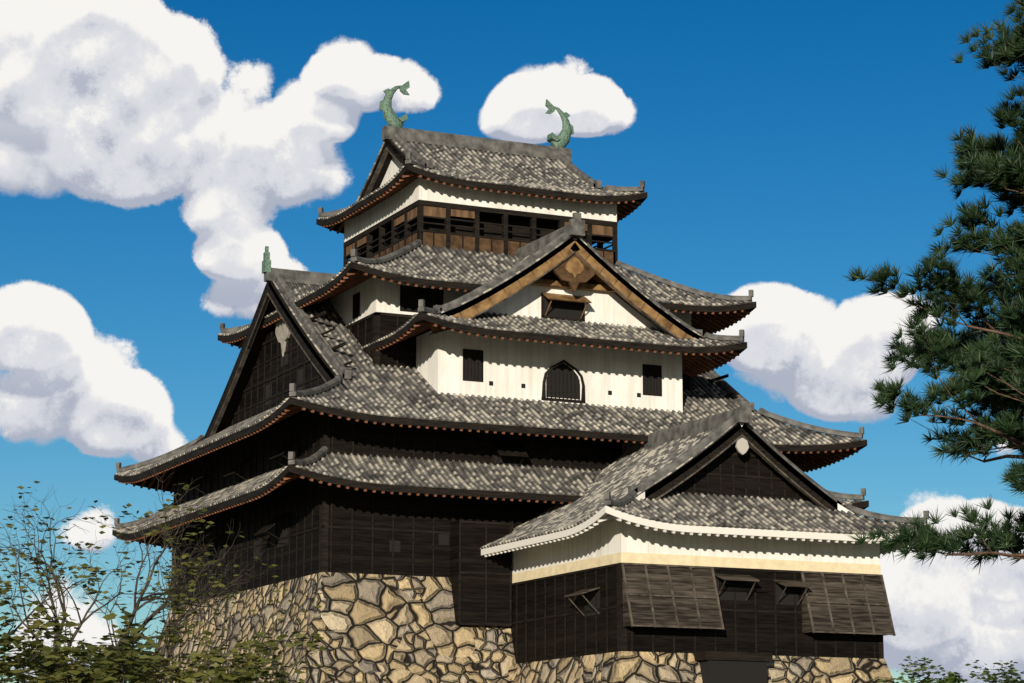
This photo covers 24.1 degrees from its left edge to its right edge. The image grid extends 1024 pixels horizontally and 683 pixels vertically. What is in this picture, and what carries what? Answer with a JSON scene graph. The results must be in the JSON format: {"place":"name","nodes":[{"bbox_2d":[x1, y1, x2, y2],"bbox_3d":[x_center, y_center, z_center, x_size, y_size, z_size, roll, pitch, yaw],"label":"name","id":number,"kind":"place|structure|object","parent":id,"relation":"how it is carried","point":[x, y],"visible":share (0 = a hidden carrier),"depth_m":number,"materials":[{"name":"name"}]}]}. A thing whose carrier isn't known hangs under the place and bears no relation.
{"place":"outdoors","nodes":[
{"label":"outdoors","id":0,"kind":"place"},
{"bbox_2d":[185,441,528,565],"bbox_3d":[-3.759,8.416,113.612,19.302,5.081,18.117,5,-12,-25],"label":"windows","id":1,"kind":"structure","parent":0,"point":[509,449],"depth_m":107.05,"materials":[{"name":"black wood"}]},
{"bbox_2d":[373,216,585,253],"bbox_3d":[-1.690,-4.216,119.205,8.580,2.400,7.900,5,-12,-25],"label":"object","id":2,"kind":"object","parent":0,"point":[485,232],"visible":0.21,"depth_m":115.49,"materials":[{"name":"black wood"}]},
{"bbox_2d":[343,200,617,266],"bbox_3d":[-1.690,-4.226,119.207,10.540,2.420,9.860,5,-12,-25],"label":"frame","id":3,"kind":"object","parent":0,"point":[381,230],"visible":0.27,"depth_m":115.17,"materials":[{"name":"black wood"}]},
{"bbox_2d":[346,205,612,257],"bbox_3d":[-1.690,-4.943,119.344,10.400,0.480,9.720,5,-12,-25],"label":"top shutters","id":4,"kind":"object","parent":3,"relation":"attached to","point":[441,212],"visible":0.56,"depth_m":114.87,"materials":[{"name":"brown wood"}]},
{"bbox_2d":[344,177,616,241],"bbox_3d":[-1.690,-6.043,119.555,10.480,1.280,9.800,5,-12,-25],"label":"wall","id":5,"kind":"structure","parent":3,"relation":"on","point":[418,188],"depth_m":115.42,"materials":[{"name":"white paint"}]},
{"bbox_2d":[371,231,614,264],"bbox_3d":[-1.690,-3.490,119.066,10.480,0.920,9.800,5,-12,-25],"label":"wall panel","id":6,"kind":"structure","parent":3,"relation":"attached to","point":[468,242],"depth_m":113.86,"materials":[{"name":"brown wood"}]},
{"bbox_2d":[352,285,670,318],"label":"window","id":7,"kind":"structure","parent":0,"point":[439,297],"depth_m":109.83,"materials":[{"name":"black wood"}]},
{"bbox_2d":[0,0,1023,682],"label":"sky","id":8,"kind":"structure","parent":0,"point":[152,152],"materials":[{"name":"blue"}]},
{"label":"ground","id":9,"kind":"structure","parent":0,"visible":0},
{"bbox_2d":[0,529,104,682],"bbox_3d":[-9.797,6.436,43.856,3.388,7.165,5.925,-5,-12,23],"label":"tree","id":10,"kind":"object","parent":9,"relation":"on","point":[8,586],"visible":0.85,"depth_m":45.67,"materials":[{"name":"green plant"}]},
{"bbox_2d":[0,606,157,682],"bbox_3d":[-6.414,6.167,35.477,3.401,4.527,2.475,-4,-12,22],"label":"bush","id":11,"kind":"object","parent":9,"relation":"on","point":[74,651],"visible":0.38,"depth_m":35.95,"materials":[{"name":"green plant"}]},
{"bbox_2d":[24,625,186,682],"bbox_3d":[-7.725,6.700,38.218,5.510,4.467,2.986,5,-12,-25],"label":"bush","id":12,"kind":"object","parent":9,"relation":"on","point":[96,650],"visible":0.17,"depth_m":38.90,"materials":[{"name":"green plant"}]},
{"bbox_2d":[0,611,247,682],"bbox_3d":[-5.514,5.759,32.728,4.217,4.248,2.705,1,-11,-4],"label":"bush","id":13,"kind":"object","parent":9,"relation":"on","point":[96,673],"visible":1,"depth_m":32.95,"materials":[{"name":"green plant"}]},
{"bbox_2d":[0,463,280,666],"bbox_3d":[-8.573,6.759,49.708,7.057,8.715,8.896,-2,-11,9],"label":"tree","id":14,"kind":"object","parent":9,"relation":"on","point":[171,584],"visible":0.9,"depth_m":49.39,"materials":[{"name":"green plant"}]},
{"bbox_2d":[1,531,330,682],"bbox_3d":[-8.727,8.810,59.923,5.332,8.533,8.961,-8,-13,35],"label":"bush","id":15,"kind":"object","parent":9,"relation":"on","point":[182,606],"visible":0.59,"depth_m":60.96,"materials":[{"name":"green plant"}]},
{"bbox_2d":[77,627,324,682],"bbox_3d":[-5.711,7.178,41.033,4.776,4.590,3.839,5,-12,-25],"label":"bush","id":16,"kind":"object","parent":9,"relation":"on","point":[216,661],"visible":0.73,"depth_m":40.88,"materials":[{"name":"green plant"}]},
{"bbox_2d":[119,619,285,682],"bbox_3d":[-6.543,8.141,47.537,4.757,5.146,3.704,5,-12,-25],"label":"bush","id":17,"kind":"object","parent":9,"relation":"on","point":[237,645],"visible":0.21,"depth_m":47.57,"materials":[{"name":"green plant"}]},
{"bbox_2d":[154,572,515,682],"bbox_3d":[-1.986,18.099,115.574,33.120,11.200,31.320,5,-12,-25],"label":"keep stone base","id":18,"kind":"object","parent":9,"relation":"on","point":[374,628],"visible":0.42,"depth_m":102.71,"materials":[{"name":"beige stone"}]},
{"bbox_2d":[174,411,788,626],"bbox_3d":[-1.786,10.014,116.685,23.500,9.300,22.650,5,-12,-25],"label":"keep walls","id":19,"kind":"structure","parent":18,"relation":"on","point":[446,560],"depth_m":104.95,"materials":[{"name":"black wood"}]},
{"bbox_2d":[171,413,793,625],"bbox_3d":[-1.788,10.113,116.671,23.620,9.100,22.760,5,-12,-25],"label":"keep battens","id":20,"kind":"object","parent":19,"relation":"attached to","point":[324,527],"visible":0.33,"depth_m":104.62,"materials":[{"name":"black wood"}]},
{"bbox_2d":[114,281,866,491],"bbox_3d":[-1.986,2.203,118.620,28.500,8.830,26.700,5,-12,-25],"label":"roof underside","id":21,"kind":"structure","parent":19,"relation":"attached to","point":[245,374],"depth_m":110.11,"materials":[{"name":"black wood"}]},
{"bbox_2d":[201,293,326,456],"bbox_3d":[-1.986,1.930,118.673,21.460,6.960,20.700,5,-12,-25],"label":"bargeboard","id":22,"kind":"object","parent":21,"relation":"on","point":[231,390],"visible":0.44,"depth_m":117.78,"materials":[{"name":"grey wood"}]},
{"bbox_2d":[229,323,324,426],"bbox_3d":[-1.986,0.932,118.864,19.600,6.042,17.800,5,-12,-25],"label":"gable wall","id":23,"kind":"structure","parent":21,"relation":"on","point":[280,378],"depth_m":116.07,"materials":[{"name":"black wood"}]},
{"bbox_2d":[275,319,290,356],"bbox_3d":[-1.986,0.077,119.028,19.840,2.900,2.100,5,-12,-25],"label":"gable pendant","id":24,"kind":"object","parent":23,"relation":"attached to","point":[282,332],"visible":0.3,"depth_m":114.83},
{"bbox_2d":[265,340,302,405],"bbox_3d":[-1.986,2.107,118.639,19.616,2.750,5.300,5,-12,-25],"label":"gable windows","id":25,"kind":"structure","parent":23,"relation":"attached to","point":[300,380],"depth_m":114.50,"materials":[{"name":"black wood"}]},
{"bbox_2d":[232,311,736,424],"bbox_3d":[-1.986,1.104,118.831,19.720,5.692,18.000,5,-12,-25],"label":"tier gable battens","id":26,"kind":"object","parent":23,"relation":"attached to","point":[276,376],"visible":0.3,"depth_m":115.40,"materials":[{"name":"black wood"}]},
{"bbox_2d":[275,315,688,425],"bbox_3d":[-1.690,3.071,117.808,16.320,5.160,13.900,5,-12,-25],"label":"board walls","id":27,"kind":"structure","parent":21,"relation":"on","point":[406,352],"depth_m":109.06,"materials":[{"name":"black wood"}]},
{"bbox_2d":[272,312,692,426],"bbox_3d":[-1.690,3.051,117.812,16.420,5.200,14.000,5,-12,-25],"label":"boards","id":28,"kind":"object","parent":21,"relation":"attached to","point":[376,316],"visible":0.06,"depth_m":108.81,"materials":[{"name":"black wood"}]},
{"bbox_2d":[218,261,755,347],"bbox_3d":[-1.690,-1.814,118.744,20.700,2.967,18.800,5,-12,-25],"label":"roof underside","id":29,"kind":"structure","parent":21,"relation":"on","point":[354,266],"depth_m":110.81,"materials":[{"name":"brown wood"}]},
{"bbox_2d":[316,140,646,233],"bbox_3d":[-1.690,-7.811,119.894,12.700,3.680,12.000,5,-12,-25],"label":"roof eaves","id":30,"kind":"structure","parent":29,"relation":"on","point":[640,197],"depth_m":115.35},
{"bbox_2d":[358,139,405,200],"bbox_3d":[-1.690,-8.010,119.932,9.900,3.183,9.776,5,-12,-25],"label":"bargeboard","id":31,"kind":"object","parent":30,"relation":"on","point":[394,154],"visible":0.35,"depth_m":117.65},
{"bbox_2d":[364,147,403,196],"bbox_3d":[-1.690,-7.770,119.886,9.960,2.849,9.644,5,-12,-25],"label":"bargeboard","id":32,"kind":"object","parent":30,"relation":"on","point":[377,172],"visible":0.3,"depth_m":118.91,"materials":[{"name":"black wood"}]},
{"bbox_2d":[379,157,402,186],"bbox_3d":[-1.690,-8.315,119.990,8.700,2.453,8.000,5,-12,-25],"label":"gable wall","id":33,"kind":"structure","parent":30,"relation":"on","point":[394,167],"depth_m":118.89,"materials":[{"name":"white paint"}]},
{"bbox_2d":[379,81,409,127],"bbox_3d":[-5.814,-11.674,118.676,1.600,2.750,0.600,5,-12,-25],"label":"fish roof ornament","id":34,"kind":"object","parent":30,"relation":"on","point":[392,118],"visible":1,"depth_m":118.39,"materials":[{"name":"green metal"}]},
{"bbox_2d":[320,173,641,233],"bbox_3d":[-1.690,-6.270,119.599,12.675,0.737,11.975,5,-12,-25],"label":"roof eaves","id":35,"kind":"object","parent":30,"relation":"attached to","point":[405,180],"visible":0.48,"depth_m":115.66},
{"bbox_2d":[319,140,644,219],"bbox_3d":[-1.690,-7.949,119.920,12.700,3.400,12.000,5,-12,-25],"label":"roof tiles","id":36,"kind":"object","parent":30,"relation":"on","point":[494,164],"depth_m":118.34,"materials":[{"name":"grey tile"}]},
{"bbox_2d":[318,139,639,219],"bbox_3d":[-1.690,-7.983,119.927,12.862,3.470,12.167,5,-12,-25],"label":"top roof ribs","id":37,"kind":"object","parent":36,"relation":"on","point":[554,183],"visible":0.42,"depth_m":117.39,"materials":[{"name":"grey tile"}]},
{"bbox_2d":[318,152,644,217],"bbox_3d":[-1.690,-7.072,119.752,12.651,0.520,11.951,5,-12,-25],"label":"top roof hips","id":38,"kind":"object","parent":36,"relation":"on","point":[410,161],"visible":0.67,"depth_m":117.22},
{"bbox_2d":[382,125,601,188],"bbox_3d":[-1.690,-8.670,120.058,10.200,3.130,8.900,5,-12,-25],"label":"roof ridges","id":39,"kind":"object","parent":36,"relation":"on","point":[400,136],"visible":0.65,"depth_m":119.67,"materials":[{"name":"grey tile"}]},
{"bbox_2d":[545,99,573,147],"bbox_3d":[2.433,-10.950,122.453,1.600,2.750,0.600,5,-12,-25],"label":"fish roof ornament","id":40,"kind":"object","parent":30,"relation":"attached to","point":[561,139],"visible":1,"depth_m":122.35,"materials":[{"name":"green metal"}]},
{"bbox_2d":[218,244,751,335],"bbox_3d":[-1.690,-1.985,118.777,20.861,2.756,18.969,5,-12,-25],"label":"tier roof ribs","id":41,"kind":"object","parent":29,"relation":"on","point":[659,298],"visible":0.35,"depth_m":111.94,"materials":[{"name":"grey tile"}]},
{"bbox_2d":[221,270,749,348],"bbox_3d":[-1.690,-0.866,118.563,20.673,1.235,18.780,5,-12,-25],"label":"roof eaves","id":42,"kind":"object","parent":29,"relation":"attached to","point":[350,280],"visible":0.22,"depth_m":113.91,"materials":[{"name":"black wood"}]},
{"bbox_2d":[220,239,753,332],"bbox_3d":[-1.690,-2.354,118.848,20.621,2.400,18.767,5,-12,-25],"label":"tier roof hips","id":43,"kind":"object","parent":29,"relation":"on","point":[396,253],"visible":0.52,"depth_m":114.97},
{"bbox_2d":[233,246,751,334],"bbox_3d":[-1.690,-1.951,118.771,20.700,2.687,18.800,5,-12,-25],"label":"roof tiles","id":44,"kind":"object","parent":29,"relation":"on","point":[493,269],"depth_m":111.92,"materials":[{"name":"grey tile"}]},
{"bbox_2d":[206,280,768,437],"bbox_3d":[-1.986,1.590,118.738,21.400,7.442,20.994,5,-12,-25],"label":"bargeboard","id":45,"kind":"object","parent":21,"relation":"attached to","point":[316,363],"visible":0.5,"depth_m":113.20,"materials":[{"name":"brown wood"}]},
{"bbox_2d":[118,405,858,492],"bbox_3d":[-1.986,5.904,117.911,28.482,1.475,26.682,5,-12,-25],"label":"roof eaves","id":46,"kind":"object","parent":21,"relation":"attached to","point":[288,412],"visible":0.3,"depth_m":113.14,"materials":[{"name":"brown wood"}]},
{"bbox_2d":[114,281,865,475],"bbox_3d":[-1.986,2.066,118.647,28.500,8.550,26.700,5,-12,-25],"label":"roof tiles","id":47,"kind":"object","parent":21,"relation":"on","point":[477,397],"depth_m":107.53,"materials":[{"name":"grey tile"}]},
{"bbox_2d":[115,280,860,476],"bbox_3d":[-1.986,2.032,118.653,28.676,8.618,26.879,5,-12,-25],"label":"tier roof ribs","id":48,"kind":"object","parent":47,"relation":"on","point":[244,424],"visible":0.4,"depth_m":107.90,"materials":[{"name":"grey tile"}]},
{"bbox_2d":[116,374,863,472],"bbox_3d":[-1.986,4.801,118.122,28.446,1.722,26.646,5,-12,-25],"label":"tier roof hips","id":49,"kind":"object","parent":47,"relation":"on","point":[336,380],"visible":0.72,"depth_m":112.82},
{"bbox_2d":[264,268,753,410],"bbox_3d":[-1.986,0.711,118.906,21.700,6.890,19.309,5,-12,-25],"label":"tier ridges","id":50,"kind":"object","parent":21,"relation":"on","point":[280,277],"visible":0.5,"depth_m":114.79,"materials":[{"name":"tile"}]},
{"bbox_2d":[262,246,270,273],"bbox_3d":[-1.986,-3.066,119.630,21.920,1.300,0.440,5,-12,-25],"label":"roof ornament","id":51,"kind":"object","parent":50,"relation":"on","point":[266,264],"visible":0.5,"depth_m":114.99,"materials":[{"name":"green metal"}]},
{"bbox_2d":[329,277,690,325],"bbox_3d":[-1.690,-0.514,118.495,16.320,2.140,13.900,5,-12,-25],"label":"plaster walls","id":52,"kind":"structure","parent":21,"relation":"on","point":[377,294],"depth_m":110.06,"materials":[{"name":"white paint"}]},
{"bbox_2d":[362,236,746,375],"bbox_3d":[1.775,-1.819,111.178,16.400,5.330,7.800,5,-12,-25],"label":"roof eaves","id":53,"kind":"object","parent":21,"relation":"on","point":[419,317],"depth_m":107.72,"materials":[{"name":"brown wood"}]},
{"bbox_2d":[360,236,744,348],"bbox_3d":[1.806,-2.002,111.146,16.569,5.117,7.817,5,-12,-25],"label":"bay front roof ribs","id":54,"kind":"object","parent":53,"relation":"on","point":[596,334],"visible":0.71,"depth_m":108.56,"materials":[{"name":"grey tile"}]},
{"bbox_2d":[366,321,739,377],"bbox_3d":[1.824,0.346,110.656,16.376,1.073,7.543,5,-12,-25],"label":"eaves","id":55,"kind":"object","parent":53,"relation":"attached to","point":[418,328],"visible":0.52,"depth_m":110.03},
{"bbox_2d":[433,224,702,335],"bbox_3d":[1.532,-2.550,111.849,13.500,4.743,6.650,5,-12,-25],"label":"bay ridges","id":56,"kind":"object","parent":53,"relation":"on","point":[540,247],"visible":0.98,"depth_m":109.33,"materials":[{"name":"grey tile"}]},
{"bbox_2d":[540,254,599,292],"bbox_3d":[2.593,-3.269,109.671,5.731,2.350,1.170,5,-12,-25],"label":"gable ornament","id":57,"kind":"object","parent":53,"relation":"attached to","point":[560,272],"depth_m":109.14,"materials":[{"name":"brown wood"}]},
{"bbox_2d":[430,237,710,355],"bbox_3d":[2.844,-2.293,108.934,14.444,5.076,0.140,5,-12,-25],"label":"bargeboard","id":58,"kind":"object","parent":53,"relation":"attached to","point":[487,302],"visible":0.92,"depth_m":109.16,"materials":[{"name":"brown wood"}]},
{"bbox_2d":[429,250,712,359],"bbox_3d":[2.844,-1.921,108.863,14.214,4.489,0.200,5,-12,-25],"label":"bargeboard trim","id":59,"kind":"structure","parent":53,"relation":"attached to","point":[646,315],"depth_m":109.48,"materials":[{"name":"brown wood"}]},
{"bbox_2d":[484,285,657,328],"bbox_3d":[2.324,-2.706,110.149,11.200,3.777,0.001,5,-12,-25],"label":"gable wall","id":60,"kind":"structure","parent":53,"relation":"on","point":[608,308],"depth_m":110.52,"materials":[{"name":"white paint"}]},
{"bbox_2d":[544,296,581,318],"bbox_3d":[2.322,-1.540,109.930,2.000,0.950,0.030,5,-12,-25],"label":"window","id":61,"kind":"structure","parent":60,"relation":"in","point":[565,309],"depth_m":109.91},
{"bbox_2d":[541,293,584,321],"bbox_3d":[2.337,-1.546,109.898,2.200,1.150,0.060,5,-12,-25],"label":"window frame","id":62,"kind":"object","parent":60,"relation":"attached to","point":[557,318],"visible":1,"depth_m":109.66,"materials":[{"name":"black wood"}]},
{"bbox_2d":[530,257,614,317],"bbox_3d":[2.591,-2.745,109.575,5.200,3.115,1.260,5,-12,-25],"label":"gable ornament","id":63,"kind":"object","parent":53,"relation":"attached to","point":[574,266],"visible":0.69,"depth_m":109.62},
{"bbox_2d":[418,299,744,341],"bbox_3d":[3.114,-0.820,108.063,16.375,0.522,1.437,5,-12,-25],"label":"bay roof hips","id":64,"kind":"object","parent":53,"relation":"on","point":[422,308],"visible":1,"depth_m":110.80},
{"bbox_2d":[433,314,740,346],"bbox_3d":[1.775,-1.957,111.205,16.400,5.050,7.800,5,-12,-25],"label":"tiled roof","id":65,"kind":"structure","parent":53,"relation":"on","point":[580,329],"depth_m":108.61,"materials":[{"name":"grey tile"}]},
{"bbox_2d":[112,465,868,545],"bbox_3d":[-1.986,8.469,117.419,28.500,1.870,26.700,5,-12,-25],"label":"roof underside","id":66,"kind":"structure","parent":19,"relation":"attached to","point":[288,470],"depth_m":103.14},
{"bbox_2d":[116,474,571,548],"bbox_3d":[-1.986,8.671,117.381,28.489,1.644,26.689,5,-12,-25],"label":"tier roof rafters","id":67,"kind":"object","parent":66,"relation":"attached to","point":[286,479],"visible":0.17,"depth_m":103.56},
{"bbox_2d":[119,454,868,533],"bbox_3d":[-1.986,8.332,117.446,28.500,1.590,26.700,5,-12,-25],"label":"roof tiles","id":68,"kind":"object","parent":66,"relation":"on","point":[369,458],"depth_m":104.31,"materials":[{"name":"grey tile"}]},
{"bbox_2d":[113,452,862,533],"bbox_3d":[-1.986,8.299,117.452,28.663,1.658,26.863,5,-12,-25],"label":"tier roof ribs","id":69,"kind":"object","parent":68,"relation":"on","point":[234,491],"visible":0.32,"depth_m":104.91,"materials":[{"name":"grey tile"}]},
{"bbox_2d":[114,446,865,527],"bbox_3d":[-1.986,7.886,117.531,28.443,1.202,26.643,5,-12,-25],"label":"tier roof hips","id":70,"kind":"object","parent":68,"relation":"on","point":[322,451],"visible":0.64,"depth_m":111.52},
{"bbox_2d":[416,329,682,412],"bbox_3d":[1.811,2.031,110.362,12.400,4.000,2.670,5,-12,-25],"label":"bay front","id":71,"kind":"object","parent":19,"relation":"on","point":[510,367],"depth_m":109.06,"materials":[{"name":"white paint"}]},
{"bbox_2d":[513,651,894,682],"bbox_3d":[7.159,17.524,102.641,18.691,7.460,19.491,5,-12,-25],"label":"stone base","id":72,"kind":"object","parent":9,"relation":"on","point":[636,667],"visible":0.78,"depth_m":97.79,"materials":[{"name":"beige stone"}]},
{"bbox_2d":[584,576,798,682],"bbox_3d":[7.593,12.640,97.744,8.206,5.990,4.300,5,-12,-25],"label":"window openings","id":73,"kind":"object","parent":72,"relation":"on","point":[722,671],"depth_m":96.22,"materials":[{"name":"black"}]},
{"bbox_2d":[510,566,878,663],"bbox_3d":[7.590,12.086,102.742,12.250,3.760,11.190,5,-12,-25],"label":"turret boards","id":74,"kind":"object","parent":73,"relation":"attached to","point":[763,588],"visible":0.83,"depth_m":98.23,"materials":[{"name":"black wood"}]},
{"bbox_2d":[512,563,883,663],"bbox_3d":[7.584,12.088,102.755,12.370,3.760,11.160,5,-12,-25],"label":"wall battens","id":75,"kind":"object","parent":74,"relation":"attached to","point":[621,638],"visible":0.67,"depth_m":98.35,"materials":[{"name":"black wood"}]},
{"bbox_2d":[564,565,892,635],"bbox_3d":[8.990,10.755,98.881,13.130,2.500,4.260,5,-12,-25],"label":"shutters","id":76,"kind":"object","parent":74,"relation":"attached to","point":[663,606],"visible":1,"depth_m":96.90,"materials":[{"name":"brown wood"}]},
{"bbox_2d":[567,563,895,635],"bbox_3d":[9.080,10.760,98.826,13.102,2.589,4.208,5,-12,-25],"label":"turret shutter frames","id":77,"kind":"structure","parent":76,"relation":"attached to","point":[695,597],"depth_m":97.10,"materials":[{"name":"black wood"}]},
{"bbox_2d":[512,519,879,573],"bbox_3d":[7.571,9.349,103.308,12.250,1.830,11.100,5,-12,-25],"label":"turret plaster walls","id":78,"kind":"structure","parent":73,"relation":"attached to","point":[613,536],"depth_m":98.50,"materials":[{"name":"white paint"}]},
{"bbox_2d":[512,552,880,582],"bbox_3d":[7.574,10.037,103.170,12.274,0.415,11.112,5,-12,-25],"label":"wall band","id":79,"kind":"object","parent":78,"relation":"attached to","point":[670,559],"visible":0.79,"depth_m":98.47,"materials":[{"name":"beige paint"}]},
{"bbox_2d":[481,423,931,554],"bbox_3d":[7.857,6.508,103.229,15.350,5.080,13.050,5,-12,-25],"label":"eaves","id":80,"kind":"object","parent":78,"relation":"on","point":[605,511],"depth_m":97.45,"materials":[{"name":"white paint"}]},
{"bbox_2d":[480,423,916,548],"bbox_3d":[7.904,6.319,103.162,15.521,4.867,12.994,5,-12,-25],"label":"turret roof ribs","id":81,"kind":"object","parent":80,"relation":"on","point":[617,477],"visible":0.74,"depth_m":100.04,"materials":[{"name":"grey tile"}]},
{"bbox_2d":[484,515,912,556],"bbox_3d":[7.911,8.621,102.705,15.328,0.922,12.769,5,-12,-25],"label":"turret roof rafters","id":82,"kind":"object","parent":80,"relation":"attached to","point":[600,521],"visible":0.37,"depth_m":96.76,"materials":[{"name":"white paint"}]},
{"bbox_2d":[482,493,925,548],"bbox_3d":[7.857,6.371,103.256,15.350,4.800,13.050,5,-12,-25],"label":"roof tiles","id":83,"kind":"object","parent":80,"relation":"attached to","point":[745,514],"depth_m":98.82,"materials":[{"name":"grey tile"}]},
{"bbox_2d":[622,409,842,505],"bbox_3d":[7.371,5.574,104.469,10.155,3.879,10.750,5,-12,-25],"label":"turret roof ridges","id":84,"kind":"object","parent":80,"relation":"on","point":[720,423],"visible":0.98,"depth_m":101.40,"materials":[{"name":"grey tile"}]},
{"bbox_2d":[638,423,841,511],"bbox_3d":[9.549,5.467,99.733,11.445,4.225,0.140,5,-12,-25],"label":"bargeboard","id":85,"kind":"object","parent":80,"relation":"attached to","point":[719,448],"visible":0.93,"depth_m":99.84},
{"bbox_2d":[671,441,811,501],"bbox_3d":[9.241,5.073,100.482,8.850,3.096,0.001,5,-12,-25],"label":"gable wall","id":86,"kind":"structure","parent":80,"relation":"attached to","point":[791,490],"depth_m":100.55,"materials":[{"name":"black wood"}]},
{"bbox_2d":[668,444,797,499],"bbox_3d":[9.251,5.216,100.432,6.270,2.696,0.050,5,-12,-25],"label":"wall battens","id":87,"kind":"object","parent":86,"relation":"attached to","point":[733,475],"visible":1,"depth_m":100.52,"materials":[{"name":"black wood"}]},
{"bbox_2d":[735,438,748,454],"bbox_3d":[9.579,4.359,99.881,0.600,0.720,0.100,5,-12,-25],"label":"gable ornament","id":88,"kind":"object","parent":86,"relation":"attached to","point":[742,446],"visible":1,"depth_m":99.83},
{"bbox_2d":[656,434,828,510],"bbox_3d":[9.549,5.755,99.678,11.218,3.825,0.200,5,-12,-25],"label":"gable trim","id":89,"kind":"structure","parent":80,"relation":"attached to","point":[780,471],"depth_m":100.28,"materials":[{"name":"black wood"}]},
{"bbox_2d":[604,490,928,522],"bbox_3d":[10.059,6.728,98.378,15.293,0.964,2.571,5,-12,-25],"label":"turret roof hips","id":90,"kind":"object","parent":80,"relation":"on","point":[625,499],"visible":0.88,"depth_m":100.55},
{"bbox_2d":[843,0,1023,572],"bbox_3d":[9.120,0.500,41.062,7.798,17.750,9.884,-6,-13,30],"label":"pine tree","id":91,"kind":"object","parent":9,"relation":"on","point":[989,370],"visible":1,"depth_m":41.65,"materials":[{"name":"green plant"}]},
{"bbox_2d":[869,656,1023,682],"bbox_3d":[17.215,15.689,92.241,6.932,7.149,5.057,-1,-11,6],"label":"foliage","id":92,"kind":"object","parent":9,"relation":"on","point":[951,677],"visible":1,"depth_m":92.50,"materials":[{"name":"green plant"}]},
{"label":"bay back","id":93,"kind":"object","parent":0,"visible":0},
{"bbox_2d":[569,212,751,423],"bbox_3d":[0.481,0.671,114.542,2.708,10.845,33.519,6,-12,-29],"label":"ridge-end tile","id":94,"kind":"object","parent":93,"relation":"attached to","point":[577,228],"visible":0.67,"depth_m":108.95,"materials":[{"name":"tile"}]}
]}

